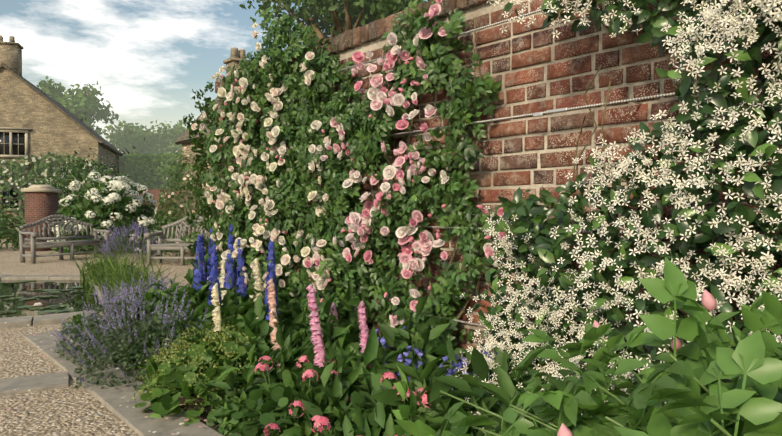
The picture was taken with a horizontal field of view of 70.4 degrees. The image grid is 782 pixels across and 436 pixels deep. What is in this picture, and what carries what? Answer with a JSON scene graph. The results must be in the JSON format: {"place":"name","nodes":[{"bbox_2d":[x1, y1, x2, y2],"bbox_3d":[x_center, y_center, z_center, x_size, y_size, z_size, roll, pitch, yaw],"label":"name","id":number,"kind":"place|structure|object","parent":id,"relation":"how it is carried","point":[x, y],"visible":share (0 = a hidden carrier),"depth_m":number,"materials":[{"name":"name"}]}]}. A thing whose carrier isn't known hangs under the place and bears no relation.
{"place":"outdoors","nodes":[
{"label":"outdoors","id":0,"kind":"place"},
{"bbox_2d":[21,185,61,250],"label":"brick pillar","id":1,"kind":"structure","parent":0,"point":[41,201],"depth_m":15.91,"materials":[{"name":"brick"}]},
{"bbox_2d":[0,280,105,317],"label":"pond water","id":2,"kind":"structure","parent":0,"point":[22,289],"depth_m":7.50,"materials":[{"name":"green liquid"}]},
{"bbox_2d":[0,280,97,313],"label":"lily pads","id":3,"kind":"object","parent":2,"relation":"on","point":[48,296],"visible":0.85,"depth_m":7.31,"materials":[{"name":"green plant"}]},
{"bbox_2d":[0,238,239,435],"bbox_3d":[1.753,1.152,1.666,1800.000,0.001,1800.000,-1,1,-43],"label":"ground","id":4,"kind":"structure","parent":0,"point":[55,412],"depth_m":3.57,"materials":[{"name":"beige gravel"}]},
{"bbox_2d":[0,205,24,250],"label":"shrub","id":5,"kind":"object","parent":4,"relation":"on","point":[12,238],"visible":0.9,"depth_m":16.37,"materials":[{"name":"green plant"}]},
{"bbox_2d":[0,371,69,395],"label":"paving stone strip","id":6,"kind":"object","parent":4,"relation":"on","point":[16,385],"visible":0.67,"depth_m":3.69,"materials":[{"name":"stone"}]},
{"bbox_2d":[0,152,99,237],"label":"rose bush","id":7,"kind":"object","parent":4,"relation":"on","point":[8,185],"visible":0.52,"depth_m":22.77,"materials":[{"name":"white plant"}]},
{"bbox_2d":[0,275,113,328],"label":"pond coping","id":8,"kind":"object","parent":4,"relation":"on","point":[25,321],"visible":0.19,"depth_m":5.83,"materials":[{"name":"stone"}]},
{"bbox_2d":[0,35,123,238],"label":"cottage","id":9,"kind":"structure","parent":4,"relation":"on","point":[35,121],"depth_m":23.03,"materials":[{"name":"stone"}]},
{"bbox_2d":[19,214,110,263],"bbox_3d":[-7.673,0.454,13.074,0.746,1.079,1.820,0,1,30],"label":"bench","id":10,"kind":"object","parent":4,"relation":"on","point":[33,244],"visible":1,"depth_m":12.98,"materials":[{"name":"grey wood"}]},
{"bbox_2d":[36,76,118,134],"bbox_3d":[-22.461,-4.465,38.172,5.797,10.293,5.538,0,1,-5],"label":"tree","id":11,"kind":"object","parent":4,"relation":"on","point":[83,104],"visible":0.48,"depth_m":37.41,"materials":[{"name":"green plant"}]},
{"bbox_2d":[34,141,143,229],"bbox_3d":[-10.453,-0.833,19.101,3.507,3.502,3.680,-1,1,-43],"label":"shrub","id":12,"kind":"object","parent":4,"relation":"on","point":[74,174],"visible":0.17,"depth_m":18.76,"materials":[{"name":"green plant"}]},
{"bbox_2d":[47,169,167,254],"bbox_3d":[-8.066,-0.160,15.748,3.086,2.420,3.142,-1,1,-43],"label":"hydrangea shrub","id":13,"kind":"object","parent":4,"relation":"on","point":[125,196],"visible":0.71,"depth_m":15.06,"materials":[{"name":"white plant"}]},
{"bbox_2d":[6,334,238,434],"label":"fallen petals","id":14,"kind":"object","parent":4,"relation":"on","point":[145,416],"visible":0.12,"depth_m":3.23,"materials":[{"name":"pink plant"}]},
{"bbox_2d":[23,331,223,435],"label":"paving edge strip","id":15,"kind":"object","parent":4,"relation":"on","point":[119,402],"visible":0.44,"depth_m":3.39,"materials":[{"name":"stone"}]},
{"bbox_2d":[68,246,187,309],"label":"marginal pond plants","id":16,"kind":"object","parent":4,"relation":"on","point":[113,273],"visible":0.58,"depth_m":7.57,"materials":[{"name":"green plant"}]},
{"bbox_2d":[97,220,158,263],"bbox_3d":[-5.809,0.528,12.388,1.343,0.996,1.286,-1,1,-43],"label":"lavender plant","id":17,"kind":"object","parent":4,"relation":"on","point":[109,249],"visible":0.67,"depth_m":12.24,"materials":[{"name":"purple plant"}]},
{"bbox_2d":[105,189,181,235],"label":"garden wall","id":18,"kind":"structure","parent":4,"relation":"on","point":[155,192],"depth_m":24.45,"materials":[{"name":"brick"}]},
{"bbox_2d":[102,116,188,154],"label":"round tree","id":19,"kind":"object","parent":4,"relation":"on","point":[128,139],"visible":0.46,"depth_m":43.16,"materials":[{"name":"green plant"}]},
{"bbox_2d":[118,151,181,188],"bbox_3d":[-11.091,-1.338,30.374,27.341,4.705,2.784,0,1,0],"label":"yew hedge","id":20,"kind":"object","parent":4,"relation":"on","point":[146,170],"visible":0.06,"depth_m":29.27,"materials":[{"name":"green plant"}]},
{"bbox_2d":[141,198,181,250],"bbox_3d":[-6.272,0.131,16.039,1.810,1.642,1.850,0,1,-9],"label":"box ball shrub","id":21,"kind":"object","parent":4,"relation":"on","point":[165,218],"visible":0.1,"depth_m":15.79,"materials":[{"name":"green plant"}]},
{"bbox_2d":[144,147,205,256],"bbox_3d":[-5.041,-0.496,14.002,2.058,2.996,2.045,-1,1,-43],"label":"climbing rose","id":22,"kind":"object","parent":4,"relation":"on","point":[178,188],"visible":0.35,"depth_m":13.61,"materials":[{"name":"green plant"}]},
{"bbox_2d":[144,215,209,265],"bbox_3d":[-4.407,0.469,12.010,1.570,1.080,0.746,0,1,5],"label":"bench","id":23,"kind":"object","parent":4,"relation":"on","point":[161,246],"visible":0.46,"depth_m":12.20,"materials":[{"name":"grey wood"}]},
{"bbox_2d":[174,47,250,256],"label":"outbuilding","id":24,"kind":"structure","parent":4,"relation":"on","point":[235,58],"depth_m":14.24,"materials":[{"name":"stone"}]},
{"bbox_2d":[134,328,409,435],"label":"round leaves","id":25,"kind":"object","parent":4,"relation":"on","point":[278,395],"visible":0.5,"depth_m":3.07,"materials":[{"name":"green plant"}]},
{"bbox_2d":[239,0,430,50],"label":"tree","id":26,"kind":"object","parent":4,"relation":"on","point":[341,16],"visible":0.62,"depth_m":17.48,"materials":[{"name":"green plant"}]},
{"bbox_2d":[49,224,638,435],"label":"border plants","id":27,"kind":"object","parent":4,"relation":"on","point":[343,348],"depth_m":3.23,"materials":[{"name":"green plant"}]},
{"bbox_2d":[181,0,543,373],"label":"climbing rose","id":28,"kind":"object","parent":4,"relation":"on","point":[330,224],"depth_m":3.55,"materials":[{"name":"green plant"}]},
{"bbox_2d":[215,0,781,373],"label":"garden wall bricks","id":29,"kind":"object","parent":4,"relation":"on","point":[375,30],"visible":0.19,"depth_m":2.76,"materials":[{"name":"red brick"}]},
{"bbox_2d":[212,2,777,359],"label":"trellis wires","id":30,"kind":"object","parent":29,"relation":"attached to","point":[566,109],"visible":0.38,"depth_m":2.71,"materials":[{"name":"metal"}]},
{"bbox_2d":[218,0,780,364],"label":"garden wall","id":31,"kind":"structure","parent":4,"relation":"on","point":[480,10],"depth_m":2.75,"materials":[{"name":"red brick"}]},
{"bbox_2d":[392,257,781,435],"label":"plant","id":32,"kind":"object","parent":4,"relation":"on","point":[691,407],"depth_m":1.06,"materials":[{"name":"green plant"}]},
{"bbox_2d":[452,0,781,434],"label":"star jasmine","id":33,"kind":"object","parent":4,"relation":"on","point":[544,249],"depth_m":1.92,"materials":[{"name":"white plant"}]},
{"bbox_2d":[0,0,427,152],"label":"sky","id":34,"kind":"structure","parent":0,"point":[147,58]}
]}

